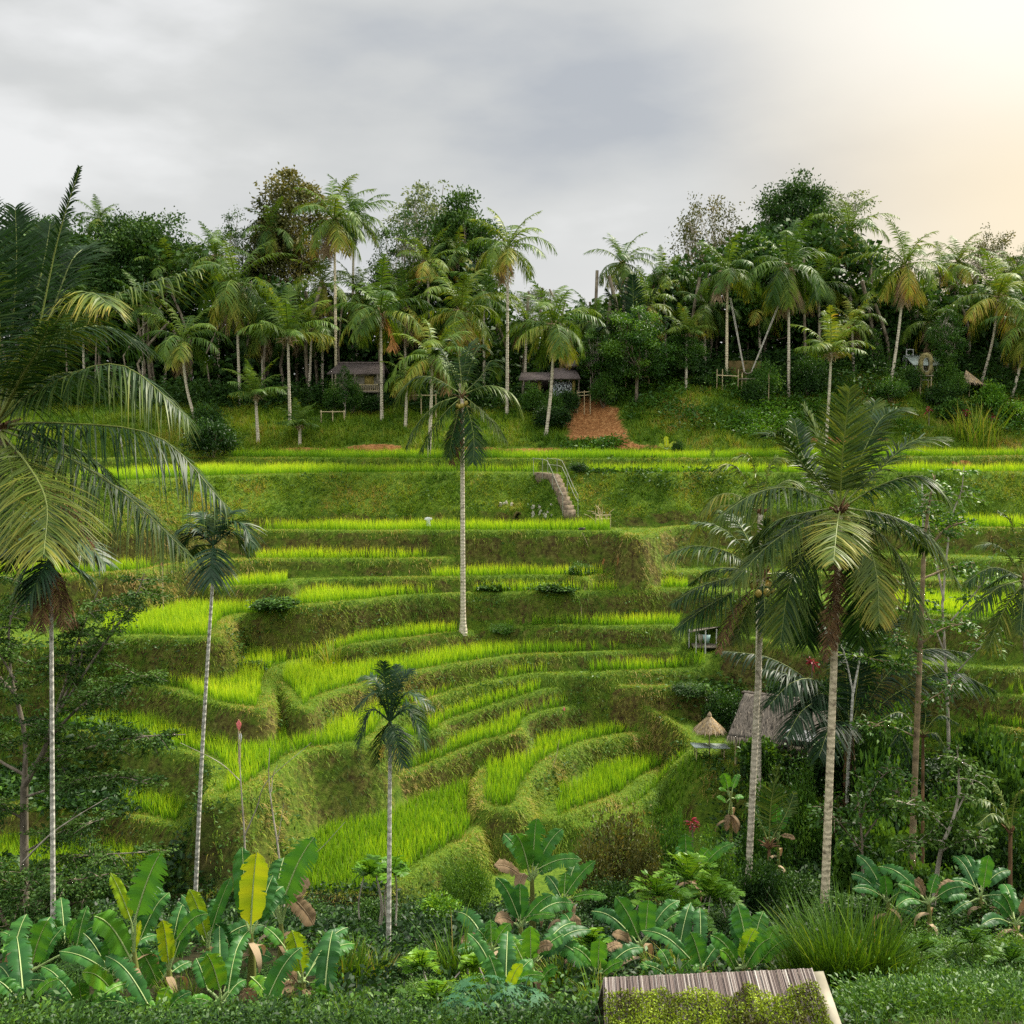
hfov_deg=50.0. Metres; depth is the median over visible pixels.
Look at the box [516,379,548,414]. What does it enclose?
shrub
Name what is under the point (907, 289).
coconut palm
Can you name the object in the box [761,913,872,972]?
tall grass
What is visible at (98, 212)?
coconut palm
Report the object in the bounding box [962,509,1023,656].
coconut palm
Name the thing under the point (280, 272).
olive tree
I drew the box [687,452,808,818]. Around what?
coconut palm
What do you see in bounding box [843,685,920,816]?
shrub
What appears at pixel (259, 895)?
banana plant
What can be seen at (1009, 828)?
young palm
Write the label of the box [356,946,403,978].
tall grass
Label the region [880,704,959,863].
young palm
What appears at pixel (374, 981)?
undergrowth
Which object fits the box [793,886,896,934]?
shrub
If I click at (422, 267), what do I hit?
coconut palm
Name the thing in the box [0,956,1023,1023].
undergrowth grass
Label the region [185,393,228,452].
shrub
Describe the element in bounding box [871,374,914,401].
shrub
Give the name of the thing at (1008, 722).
rice paddy
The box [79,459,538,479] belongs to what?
rice paddy
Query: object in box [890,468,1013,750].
leafy tree
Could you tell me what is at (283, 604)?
shrub
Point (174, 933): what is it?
banana plant
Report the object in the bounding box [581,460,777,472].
rice paddy
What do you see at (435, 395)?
bamboo rail
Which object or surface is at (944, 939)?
shrub
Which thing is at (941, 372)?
shrub
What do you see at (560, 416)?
shrub
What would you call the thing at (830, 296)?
coconut palm
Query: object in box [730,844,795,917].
shrub
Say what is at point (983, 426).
tall grass
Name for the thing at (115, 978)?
shrub
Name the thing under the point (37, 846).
bare sapling
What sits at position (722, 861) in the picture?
shrub
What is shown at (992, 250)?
grey tree
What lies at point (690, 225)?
grey tree
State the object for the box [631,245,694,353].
coconut palm
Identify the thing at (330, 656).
cane grass
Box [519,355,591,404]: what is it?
old hut
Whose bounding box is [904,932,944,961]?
fern
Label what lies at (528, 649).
rice paddy
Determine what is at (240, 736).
flag pole
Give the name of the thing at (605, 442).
undergrowth
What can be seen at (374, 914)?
shrub
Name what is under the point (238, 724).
flag pole
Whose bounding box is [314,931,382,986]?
tall grass
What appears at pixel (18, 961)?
banana plant
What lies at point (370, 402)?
shrub
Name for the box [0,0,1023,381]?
sky
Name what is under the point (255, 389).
coconut palm
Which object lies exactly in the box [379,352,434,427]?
coconut palm
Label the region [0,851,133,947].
bush
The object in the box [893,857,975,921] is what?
shrub
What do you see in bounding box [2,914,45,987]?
banana plant
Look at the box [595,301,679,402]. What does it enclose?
green tree
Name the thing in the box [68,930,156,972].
banana plant
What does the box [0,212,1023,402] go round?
forest
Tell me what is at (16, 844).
rice paddy
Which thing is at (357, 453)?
rice paddy
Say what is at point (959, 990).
undergrowth
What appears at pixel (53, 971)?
banana plant
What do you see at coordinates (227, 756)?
rice paddy
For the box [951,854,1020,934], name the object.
banana plant
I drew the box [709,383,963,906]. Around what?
coconut palm
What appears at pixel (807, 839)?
shrub
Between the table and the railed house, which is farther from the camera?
the railed house
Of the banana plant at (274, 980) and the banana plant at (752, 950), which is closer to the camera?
the banana plant at (274, 980)
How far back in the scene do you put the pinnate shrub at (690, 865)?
28.30 m
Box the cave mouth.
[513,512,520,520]
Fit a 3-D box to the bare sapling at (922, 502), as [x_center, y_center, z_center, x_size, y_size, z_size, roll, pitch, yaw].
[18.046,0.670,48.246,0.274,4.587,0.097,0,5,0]
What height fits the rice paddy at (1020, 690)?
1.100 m
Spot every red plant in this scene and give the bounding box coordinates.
[683,817,698,846]
[806,656,819,771]
[962,409,970,419]
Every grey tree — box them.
[662,191,747,304]
[964,222,1023,291]
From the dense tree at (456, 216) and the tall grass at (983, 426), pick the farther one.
the dense tree at (456, 216)
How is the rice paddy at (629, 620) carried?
on the ground at (596, 423)
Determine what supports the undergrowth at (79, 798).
on the ground at (596, 423)
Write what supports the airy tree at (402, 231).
on the ground at (596, 423)
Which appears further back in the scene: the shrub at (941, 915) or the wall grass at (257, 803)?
the wall grass at (257, 803)
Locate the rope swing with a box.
[729,298,778,373]
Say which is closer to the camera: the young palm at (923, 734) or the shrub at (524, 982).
the shrub at (524, 982)
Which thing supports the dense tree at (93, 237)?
on the ground at (596, 423)
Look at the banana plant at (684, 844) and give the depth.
30.81 m
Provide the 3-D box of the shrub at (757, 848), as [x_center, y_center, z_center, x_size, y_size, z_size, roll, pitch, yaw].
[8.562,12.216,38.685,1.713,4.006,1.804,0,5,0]
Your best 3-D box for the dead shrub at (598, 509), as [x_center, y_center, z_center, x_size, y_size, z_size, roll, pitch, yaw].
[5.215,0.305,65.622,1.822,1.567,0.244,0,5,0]
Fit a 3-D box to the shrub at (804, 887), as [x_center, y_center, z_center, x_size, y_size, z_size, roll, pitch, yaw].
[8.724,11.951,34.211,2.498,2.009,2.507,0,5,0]
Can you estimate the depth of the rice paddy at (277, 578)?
58.87 m
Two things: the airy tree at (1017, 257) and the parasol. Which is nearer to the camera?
the parasol
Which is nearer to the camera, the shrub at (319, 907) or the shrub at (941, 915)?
the shrub at (941, 915)
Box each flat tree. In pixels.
[509,287,566,319]
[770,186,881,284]
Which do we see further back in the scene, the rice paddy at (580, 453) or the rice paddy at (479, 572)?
the rice paddy at (580, 453)
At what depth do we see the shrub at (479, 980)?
19.24 m
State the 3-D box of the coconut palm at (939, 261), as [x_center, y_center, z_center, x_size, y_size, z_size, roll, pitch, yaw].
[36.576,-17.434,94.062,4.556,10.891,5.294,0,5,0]
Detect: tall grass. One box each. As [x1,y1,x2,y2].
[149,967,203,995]
[301,979,358,1002]
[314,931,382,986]
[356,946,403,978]
[404,899,497,981]
[536,952,582,990]
[566,960,619,1005]
[636,938,689,975]
[643,927,718,968]
[750,877,957,997]
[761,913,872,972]
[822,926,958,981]
[939,399,1013,449]
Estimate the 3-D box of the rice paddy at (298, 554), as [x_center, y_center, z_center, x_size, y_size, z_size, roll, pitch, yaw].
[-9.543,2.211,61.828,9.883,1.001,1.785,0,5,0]
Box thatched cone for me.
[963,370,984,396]
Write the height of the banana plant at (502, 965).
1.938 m
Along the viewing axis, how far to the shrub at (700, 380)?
81.51 m
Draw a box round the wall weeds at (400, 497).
[2,470,1021,526]
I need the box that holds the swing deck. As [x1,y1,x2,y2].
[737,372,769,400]
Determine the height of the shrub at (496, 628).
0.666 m
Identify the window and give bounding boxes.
[365,376,373,383]
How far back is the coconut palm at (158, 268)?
88.93 m
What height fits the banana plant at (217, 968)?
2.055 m
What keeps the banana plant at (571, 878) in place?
on the ground at (596, 423)
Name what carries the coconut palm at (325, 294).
on the ground at (596, 423)
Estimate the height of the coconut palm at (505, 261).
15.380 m
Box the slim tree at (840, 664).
[818,628,882,802]
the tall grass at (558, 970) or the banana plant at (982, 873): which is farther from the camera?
the banana plant at (982, 873)
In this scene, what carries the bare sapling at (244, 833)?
on the ground at (596, 423)
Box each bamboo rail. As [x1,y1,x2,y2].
[320,410,344,422]
[409,394,436,417]
[577,390,590,414]
[716,369,738,390]
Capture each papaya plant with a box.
[427,994,487,1018]
[446,975,524,1022]
[489,977,549,1009]
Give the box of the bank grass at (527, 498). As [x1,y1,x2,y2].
[6,454,1023,531]
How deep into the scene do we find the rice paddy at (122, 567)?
56.73 m
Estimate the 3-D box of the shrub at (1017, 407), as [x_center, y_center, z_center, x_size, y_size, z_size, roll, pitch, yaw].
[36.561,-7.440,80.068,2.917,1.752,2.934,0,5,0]
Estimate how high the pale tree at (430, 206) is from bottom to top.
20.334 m
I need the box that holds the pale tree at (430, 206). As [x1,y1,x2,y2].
[377,179,452,297]
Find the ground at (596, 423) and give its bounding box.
[0,371,1023,1023]
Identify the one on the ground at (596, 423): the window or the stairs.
the stairs
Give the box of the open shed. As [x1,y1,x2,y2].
[688,626,720,653]
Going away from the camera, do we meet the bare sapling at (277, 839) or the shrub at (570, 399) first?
the bare sapling at (277, 839)
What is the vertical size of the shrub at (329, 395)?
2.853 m
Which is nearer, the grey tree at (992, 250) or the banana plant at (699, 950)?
the banana plant at (699, 950)
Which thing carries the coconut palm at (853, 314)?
on the ground at (596, 423)
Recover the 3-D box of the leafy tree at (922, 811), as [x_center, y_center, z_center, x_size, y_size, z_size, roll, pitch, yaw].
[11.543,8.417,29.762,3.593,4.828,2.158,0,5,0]
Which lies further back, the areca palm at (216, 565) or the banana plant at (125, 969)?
the areca palm at (216, 565)
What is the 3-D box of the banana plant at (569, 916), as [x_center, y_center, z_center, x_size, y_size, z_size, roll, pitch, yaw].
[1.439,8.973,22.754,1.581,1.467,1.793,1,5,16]
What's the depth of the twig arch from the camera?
82.62 m
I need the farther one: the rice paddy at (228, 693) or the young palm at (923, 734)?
the rice paddy at (228, 693)
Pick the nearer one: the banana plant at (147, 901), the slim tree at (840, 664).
the banana plant at (147, 901)
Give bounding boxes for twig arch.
[917,352,934,395]
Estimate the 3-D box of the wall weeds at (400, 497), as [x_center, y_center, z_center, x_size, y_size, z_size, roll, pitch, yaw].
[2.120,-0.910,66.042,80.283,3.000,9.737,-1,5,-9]
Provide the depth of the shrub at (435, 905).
32.00 m
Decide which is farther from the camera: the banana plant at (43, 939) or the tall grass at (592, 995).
the banana plant at (43, 939)
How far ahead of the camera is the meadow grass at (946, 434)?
78.98 m
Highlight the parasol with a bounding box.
[692,712,726,753]
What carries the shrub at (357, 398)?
on the ground at (596, 423)
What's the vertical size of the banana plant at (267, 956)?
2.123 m
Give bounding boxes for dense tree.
[0,206,107,326]
[41,221,142,320]
[78,206,207,361]
[416,184,515,323]
[748,163,847,343]
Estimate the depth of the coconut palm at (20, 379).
19.15 m
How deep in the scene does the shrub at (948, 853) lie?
37.88 m
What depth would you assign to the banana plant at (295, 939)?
20.17 m
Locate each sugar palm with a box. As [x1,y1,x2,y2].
[596,271,674,382]
[721,615,1000,806]
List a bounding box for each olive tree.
[239,212,311,299]
[246,162,340,379]
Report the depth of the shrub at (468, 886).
34.46 m
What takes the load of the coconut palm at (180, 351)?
on the ground at (596, 423)
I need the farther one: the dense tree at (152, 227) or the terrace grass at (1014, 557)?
the dense tree at (152, 227)
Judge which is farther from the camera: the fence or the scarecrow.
the fence
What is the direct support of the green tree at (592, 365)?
on the ground at (596, 423)
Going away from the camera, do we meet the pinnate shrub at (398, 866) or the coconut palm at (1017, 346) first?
the pinnate shrub at (398, 866)
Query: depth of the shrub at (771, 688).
53.47 m
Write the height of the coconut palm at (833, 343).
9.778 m
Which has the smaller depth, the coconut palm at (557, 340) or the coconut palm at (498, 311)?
the coconut palm at (557, 340)
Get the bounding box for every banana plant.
[0,906,89,974]
[0,936,59,1004]
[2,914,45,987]
[40,964,126,1009]
[52,897,98,947]
[59,851,170,997]
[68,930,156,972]
[104,954,197,1013]
[137,905,207,992]
[177,876,263,967]
[191,926,250,1006]
[199,920,273,962]
[232,847,289,990]
[237,947,302,1008]
[249,926,354,998]
[257,837,318,958]
[301,931,340,1004]
[455,908,524,978]
[466,931,544,1006]
[494,818,581,957]
[495,877,574,955]
[512,919,590,991]
[544,860,607,959]
[553,912,614,973]
[553,938,642,985]
[591,896,680,972]
[639,903,710,975]
[642,908,719,974]
[659,436,674,453]
[675,834,733,901]
[710,904,793,973]
[715,773,743,875]
[762,804,794,871]
[851,854,915,932]
[878,864,966,935]
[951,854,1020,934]
[981,884,1023,939]
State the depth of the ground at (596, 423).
55.82 m
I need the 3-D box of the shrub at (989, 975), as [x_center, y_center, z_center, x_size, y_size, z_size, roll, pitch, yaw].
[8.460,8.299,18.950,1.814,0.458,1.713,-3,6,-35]
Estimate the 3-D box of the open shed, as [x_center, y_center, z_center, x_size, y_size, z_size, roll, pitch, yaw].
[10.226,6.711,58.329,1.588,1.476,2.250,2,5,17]
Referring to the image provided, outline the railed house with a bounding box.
[327,362,389,403]
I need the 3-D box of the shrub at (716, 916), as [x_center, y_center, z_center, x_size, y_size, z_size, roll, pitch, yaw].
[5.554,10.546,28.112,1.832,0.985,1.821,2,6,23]
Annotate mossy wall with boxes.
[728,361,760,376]
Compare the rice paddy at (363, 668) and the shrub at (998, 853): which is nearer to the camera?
the shrub at (998, 853)
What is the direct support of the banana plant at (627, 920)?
on the ground at (596, 423)
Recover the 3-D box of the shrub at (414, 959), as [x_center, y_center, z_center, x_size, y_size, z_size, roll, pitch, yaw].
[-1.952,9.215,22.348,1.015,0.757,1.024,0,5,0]
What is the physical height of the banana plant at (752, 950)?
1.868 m
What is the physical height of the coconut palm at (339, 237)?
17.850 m
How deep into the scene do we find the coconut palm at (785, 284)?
81.50 m
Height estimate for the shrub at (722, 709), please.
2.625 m
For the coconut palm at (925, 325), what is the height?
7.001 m
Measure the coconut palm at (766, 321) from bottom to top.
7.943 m
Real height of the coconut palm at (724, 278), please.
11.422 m
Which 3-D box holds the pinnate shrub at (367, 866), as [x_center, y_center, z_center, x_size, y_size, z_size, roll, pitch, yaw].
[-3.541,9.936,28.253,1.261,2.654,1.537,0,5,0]
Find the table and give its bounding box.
[690,743,730,759]
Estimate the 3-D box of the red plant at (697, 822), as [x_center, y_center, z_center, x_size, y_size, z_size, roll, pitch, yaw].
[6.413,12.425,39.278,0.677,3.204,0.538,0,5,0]
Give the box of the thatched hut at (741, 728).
[723,688,836,764]
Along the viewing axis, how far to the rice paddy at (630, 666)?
56.54 m
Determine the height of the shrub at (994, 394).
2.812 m
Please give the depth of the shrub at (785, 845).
40.01 m
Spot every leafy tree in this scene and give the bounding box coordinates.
[0,572,185,905]
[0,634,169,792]
[804,754,917,895]
[878,741,1003,905]
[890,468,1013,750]
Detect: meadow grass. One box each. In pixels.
[1,397,573,457]
[572,366,1023,454]
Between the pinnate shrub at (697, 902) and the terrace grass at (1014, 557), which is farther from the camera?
the terrace grass at (1014, 557)
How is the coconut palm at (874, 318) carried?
on the ground at (596, 423)
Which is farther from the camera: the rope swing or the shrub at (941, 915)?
the rope swing
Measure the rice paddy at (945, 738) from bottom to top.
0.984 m
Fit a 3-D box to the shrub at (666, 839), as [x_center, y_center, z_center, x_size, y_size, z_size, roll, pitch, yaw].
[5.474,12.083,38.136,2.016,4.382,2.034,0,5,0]
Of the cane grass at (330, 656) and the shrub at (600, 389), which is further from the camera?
the shrub at (600, 389)
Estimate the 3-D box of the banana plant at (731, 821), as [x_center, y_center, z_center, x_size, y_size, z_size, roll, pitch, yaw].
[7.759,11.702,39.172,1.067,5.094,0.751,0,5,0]
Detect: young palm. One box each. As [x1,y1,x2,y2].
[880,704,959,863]
[966,780,1023,886]
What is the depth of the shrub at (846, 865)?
36.94 m
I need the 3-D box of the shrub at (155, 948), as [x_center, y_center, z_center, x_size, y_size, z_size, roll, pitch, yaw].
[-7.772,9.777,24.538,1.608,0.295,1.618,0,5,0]
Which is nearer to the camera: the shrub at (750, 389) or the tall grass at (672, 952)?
the tall grass at (672, 952)
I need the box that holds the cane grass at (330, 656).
[300,631,350,669]
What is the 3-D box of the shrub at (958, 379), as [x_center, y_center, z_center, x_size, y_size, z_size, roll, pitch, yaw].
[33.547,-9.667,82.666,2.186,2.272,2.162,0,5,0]
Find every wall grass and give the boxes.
[1,508,1020,618]
[4,705,432,902]
[682,583,1023,851]
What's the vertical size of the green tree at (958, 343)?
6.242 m
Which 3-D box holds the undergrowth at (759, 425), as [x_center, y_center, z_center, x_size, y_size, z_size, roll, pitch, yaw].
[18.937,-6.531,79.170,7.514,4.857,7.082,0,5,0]
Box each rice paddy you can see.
[0,554,155,574]
[0,827,178,883]
[55,707,290,792]
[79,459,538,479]
[102,582,433,635]
[119,782,185,821]
[154,644,276,706]
[217,568,288,585]
[231,446,528,457]
[250,515,610,530]
[255,543,428,558]
[268,773,473,892]
[273,619,459,664]
[281,637,521,704]
[289,660,547,751]
[397,678,540,738]
[405,689,567,767]
[429,561,602,576]
[473,574,687,591]
[483,721,638,805]
[506,609,681,632]
[517,638,618,653]
[526,447,711,457]
[554,750,664,814]
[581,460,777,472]
[588,645,705,671]
[624,750,684,805]
[714,444,1023,457]
[779,459,1023,472]
[895,585,1021,617]
[902,509,1023,527]
[926,726,1023,756]
[969,707,1023,727]
[972,679,1023,694]
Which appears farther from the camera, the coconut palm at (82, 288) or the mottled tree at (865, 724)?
the coconut palm at (82, 288)
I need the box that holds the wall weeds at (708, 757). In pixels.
[2,589,1023,906]
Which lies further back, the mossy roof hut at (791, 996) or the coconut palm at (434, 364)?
the coconut palm at (434, 364)
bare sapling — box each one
[21,797,107,863]
[181,732,310,848]
[268,748,344,906]
[921,475,923,529]
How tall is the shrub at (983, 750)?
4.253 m
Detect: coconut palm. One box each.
[0,165,233,587]
[50,263,127,367]
[75,194,119,239]
[106,269,183,375]
[127,237,200,381]
[139,299,234,418]
[177,221,254,383]
[189,229,297,406]
[216,284,298,396]
[223,357,287,442]
[235,277,339,423]
[241,196,305,344]
[275,397,327,444]
[289,249,355,394]
[289,295,348,398]
[292,173,389,389]
[313,174,396,360]
[321,253,438,419]
[329,260,395,361]
[362,260,442,373]
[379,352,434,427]
[390,318,477,457]
[392,225,467,389]
[392,338,524,635]
[409,261,519,392]
[427,226,487,289]
[438,260,518,406]
[463,207,557,413]
[497,294,558,393]
[499,277,605,433]
[561,290,621,381]
[584,232,656,296]
[606,265,680,377]
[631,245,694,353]
[659,510,823,878]
[662,303,716,389]
[674,270,740,358]
[687,232,767,385]
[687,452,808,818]
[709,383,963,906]
[728,278,786,360]
[744,213,840,397]
[790,305,875,443]
[800,247,859,356]
[811,195,899,318]
[822,294,887,370]
[839,262,905,326]
[851,218,955,382]
[887,284,962,370]
[915,241,972,304]
[922,232,996,294]
[939,275,1004,352]
[944,248,1023,382]
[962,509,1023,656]
[980,250,1023,299]
[980,286,1023,396]
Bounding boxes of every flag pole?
[236,720,240,763]
[239,732,241,762]
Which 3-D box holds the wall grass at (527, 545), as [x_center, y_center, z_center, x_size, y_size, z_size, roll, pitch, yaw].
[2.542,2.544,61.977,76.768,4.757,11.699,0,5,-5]
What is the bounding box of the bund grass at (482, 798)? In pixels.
[0,454,1023,903]
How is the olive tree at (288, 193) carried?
on the ground at (596, 423)
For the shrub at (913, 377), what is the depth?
82.62 m
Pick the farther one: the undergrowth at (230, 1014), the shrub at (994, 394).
the shrub at (994, 394)
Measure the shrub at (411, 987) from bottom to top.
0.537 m
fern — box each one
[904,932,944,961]
[930,965,956,981]
[950,923,994,961]
[985,942,1023,970]
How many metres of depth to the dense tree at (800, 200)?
94.53 m
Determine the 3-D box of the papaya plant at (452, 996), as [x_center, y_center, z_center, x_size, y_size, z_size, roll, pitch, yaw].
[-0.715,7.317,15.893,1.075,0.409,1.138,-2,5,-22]
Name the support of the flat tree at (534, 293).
on the ground at (596, 423)
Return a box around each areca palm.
[0,504,121,918]
[165,505,265,891]
[352,660,435,956]
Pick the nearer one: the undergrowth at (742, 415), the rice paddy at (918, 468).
the rice paddy at (918, 468)
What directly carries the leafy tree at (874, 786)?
on the ground at (596, 423)
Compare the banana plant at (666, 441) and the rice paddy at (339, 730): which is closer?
the rice paddy at (339, 730)
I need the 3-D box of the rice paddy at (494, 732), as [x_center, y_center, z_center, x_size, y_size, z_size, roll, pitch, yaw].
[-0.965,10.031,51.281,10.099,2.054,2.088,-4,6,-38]
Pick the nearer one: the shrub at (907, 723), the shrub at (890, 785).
the shrub at (890, 785)
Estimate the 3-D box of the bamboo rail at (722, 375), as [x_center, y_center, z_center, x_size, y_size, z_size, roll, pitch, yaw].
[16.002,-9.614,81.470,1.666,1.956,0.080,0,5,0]
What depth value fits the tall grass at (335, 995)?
19.47 m
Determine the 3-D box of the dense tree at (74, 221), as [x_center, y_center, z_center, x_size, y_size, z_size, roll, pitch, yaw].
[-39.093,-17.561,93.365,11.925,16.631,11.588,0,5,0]
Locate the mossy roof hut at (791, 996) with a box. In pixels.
[585,968,840,1023]
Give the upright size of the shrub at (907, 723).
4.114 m
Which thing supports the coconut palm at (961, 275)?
on the ground at (596, 423)
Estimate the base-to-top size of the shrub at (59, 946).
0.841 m
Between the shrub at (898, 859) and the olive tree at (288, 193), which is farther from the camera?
the olive tree at (288, 193)
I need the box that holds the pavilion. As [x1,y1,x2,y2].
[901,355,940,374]
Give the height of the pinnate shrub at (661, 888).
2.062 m
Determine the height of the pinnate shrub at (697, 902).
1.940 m
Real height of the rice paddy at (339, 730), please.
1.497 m
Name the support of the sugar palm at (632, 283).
on the ground at (596, 423)
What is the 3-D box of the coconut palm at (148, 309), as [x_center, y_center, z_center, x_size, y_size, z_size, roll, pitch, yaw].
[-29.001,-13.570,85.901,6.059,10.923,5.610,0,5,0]
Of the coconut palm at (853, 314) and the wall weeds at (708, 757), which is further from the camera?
the coconut palm at (853, 314)
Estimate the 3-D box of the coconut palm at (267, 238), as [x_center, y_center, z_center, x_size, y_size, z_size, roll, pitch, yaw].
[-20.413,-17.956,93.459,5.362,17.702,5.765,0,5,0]
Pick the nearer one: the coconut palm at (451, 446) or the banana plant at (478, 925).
the banana plant at (478, 925)
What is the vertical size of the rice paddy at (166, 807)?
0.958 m
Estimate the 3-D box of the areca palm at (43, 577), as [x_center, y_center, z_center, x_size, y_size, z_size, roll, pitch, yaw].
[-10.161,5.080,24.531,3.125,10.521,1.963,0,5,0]
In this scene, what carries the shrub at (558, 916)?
on the ground at (596, 423)
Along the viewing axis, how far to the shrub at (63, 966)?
21.49 m
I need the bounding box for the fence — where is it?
[595,514,610,527]
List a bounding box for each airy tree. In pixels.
[203,209,257,364]
[365,204,427,355]
[739,204,785,279]
[1006,245,1023,266]
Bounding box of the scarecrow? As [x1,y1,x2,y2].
[424,517,431,525]
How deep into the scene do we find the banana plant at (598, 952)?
20.38 m
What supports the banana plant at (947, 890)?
on the ground at (596, 423)
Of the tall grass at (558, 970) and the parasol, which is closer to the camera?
the tall grass at (558, 970)
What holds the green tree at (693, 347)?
on the ground at (596, 423)
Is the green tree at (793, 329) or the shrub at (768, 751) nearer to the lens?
the shrub at (768, 751)
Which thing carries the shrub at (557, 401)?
on the ground at (596, 423)
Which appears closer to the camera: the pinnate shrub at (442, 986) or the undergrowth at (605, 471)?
the pinnate shrub at (442, 986)
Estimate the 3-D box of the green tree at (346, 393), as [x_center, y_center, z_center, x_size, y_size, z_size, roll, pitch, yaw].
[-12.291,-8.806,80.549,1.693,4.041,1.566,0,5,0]
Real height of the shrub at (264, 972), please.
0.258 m
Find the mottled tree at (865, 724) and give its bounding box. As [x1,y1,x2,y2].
[842,468,982,869]
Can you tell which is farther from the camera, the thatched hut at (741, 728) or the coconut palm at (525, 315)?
the coconut palm at (525, 315)
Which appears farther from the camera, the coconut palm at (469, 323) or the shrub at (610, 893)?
the coconut palm at (469, 323)
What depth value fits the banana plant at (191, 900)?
22.89 m
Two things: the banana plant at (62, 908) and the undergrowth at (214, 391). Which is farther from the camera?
the undergrowth at (214, 391)
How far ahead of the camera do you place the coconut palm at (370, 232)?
88.04 m
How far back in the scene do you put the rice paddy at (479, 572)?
61.07 m
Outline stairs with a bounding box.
[532,458,577,520]
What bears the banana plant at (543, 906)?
on the ground at (596, 423)
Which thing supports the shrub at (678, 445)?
on the ground at (596, 423)
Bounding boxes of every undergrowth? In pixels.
[0,342,1023,413]
[0,715,208,906]
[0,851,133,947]
[0,875,1023,1008]
[0,878,753,1023]
[0,982,916,1023]
[555,432,632,453]
[571,454,733,492]
[591,366,1023,435]
[635,667,768,724]
[695,742,1022,907]
[736,395,820,448]
[827,932,1023,1021]
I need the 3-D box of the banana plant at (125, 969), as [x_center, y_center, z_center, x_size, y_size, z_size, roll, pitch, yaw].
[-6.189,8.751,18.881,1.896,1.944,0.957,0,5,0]
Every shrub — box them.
[0,894,40,919]
[30,934,73,970]
[35,957,85,984]
[104,967,143,988]
[147,938,201,957]
[174,411,246,458]
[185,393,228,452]
[236,659,269,672]
[238,961,288,988]
[245,595,305,612]
[282,892,343,927]
[320,915,380,940]
[322,379,342,412]
[340,888,405,925]
[341,373,364,412]
[351,854,399,926]
[358,987,391,999]
[359,393,387,413]
[372,855,410,925]
[380,969,448,1009]
[397,947,440,986]
[399,945,435,979]
[412,888,465,927]
[412,978,460,1005]
[433,838,498,913]
[446,952,484,991]
[447,969,491,1001]
[474,581,512,590]
[485,622,513,634]
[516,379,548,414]
[519,980,554,997]
[522,580,581,595]
[527,401,576,428]
[536,906,595,931]
[538,389,565,412]
[557,386,583,413]
[562,967,602,1000]
[564,561,598,574]
[566,461,590,472]
[566,824,613,909]
[572,927,612,968]
[574,868,644,932]
[578,797,660,896]
[585,504,613,524]
[588,367,622,407]
[620,821,668,904]
[628,869,692,936]
[646,796,694,899]
[652,850,717,932]
[656,888,717,933]
[669,680,713,697]
[671,437,685,452]
[680,869,745,931]
[681,824,742,910]
[688,374,713,386]
[697,901,751,940]
[699,682,745,732]
[711,365,733,384]
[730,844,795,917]
[734,807,780,887]
[735,735,787,781]
[737,757,795,875]
[739,373,769,403]
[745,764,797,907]
[746,356,785,397]
[749,663,810,701]
[758,863,820,918]
[781,748,823,870]
[788,352,828,398]
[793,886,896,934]
[804,667,873,733]
[804,730,862,780]
[830,801,908,902]
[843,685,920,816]
[844,746,920,848]
[859,843,935,911]
[870,695,930,773]
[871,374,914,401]
[883,890,985,941]
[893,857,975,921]
[896,921,994,964]
[898,360,927,391]
[900,952,989,975]
[916,753,1000,891]
[920,377,966,404]
[931,352,961,385]
[934,395,967,420]
[941,912,1023,974]
[943,715,1023,802]
[946,370,973,395]
[953,793,1023,906]
[955,888,1023,942]
[957,964,1023,984]
[970,379,1007,412]
[976,733,1023,854]
[992,398,1023,419]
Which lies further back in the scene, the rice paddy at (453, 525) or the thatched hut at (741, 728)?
the rice paddy at (453, 525)
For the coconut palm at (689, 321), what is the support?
on the ground at (596, 423)
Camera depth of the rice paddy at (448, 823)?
42.77 m
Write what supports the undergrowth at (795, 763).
on the ground at (596, 423)
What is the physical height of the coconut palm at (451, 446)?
15.620 m
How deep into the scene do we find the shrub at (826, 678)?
51.44 m
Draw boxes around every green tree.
[333,364,354,417]
[573,327,610,400]
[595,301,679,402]
[666,323,708,380]
[721,230,822,370]
[865,328,884,359]
[926,306,970,364]
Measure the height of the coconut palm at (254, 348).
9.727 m
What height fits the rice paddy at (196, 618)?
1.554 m
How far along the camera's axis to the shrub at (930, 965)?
19.88 m
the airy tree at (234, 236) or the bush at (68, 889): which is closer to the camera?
the bush at (68, 889)
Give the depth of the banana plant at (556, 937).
20.67 m
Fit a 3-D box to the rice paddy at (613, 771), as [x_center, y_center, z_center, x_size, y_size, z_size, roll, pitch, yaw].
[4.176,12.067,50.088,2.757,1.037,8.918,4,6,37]
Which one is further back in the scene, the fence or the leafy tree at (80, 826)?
the fence
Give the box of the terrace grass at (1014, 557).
[0,455,1022,890]

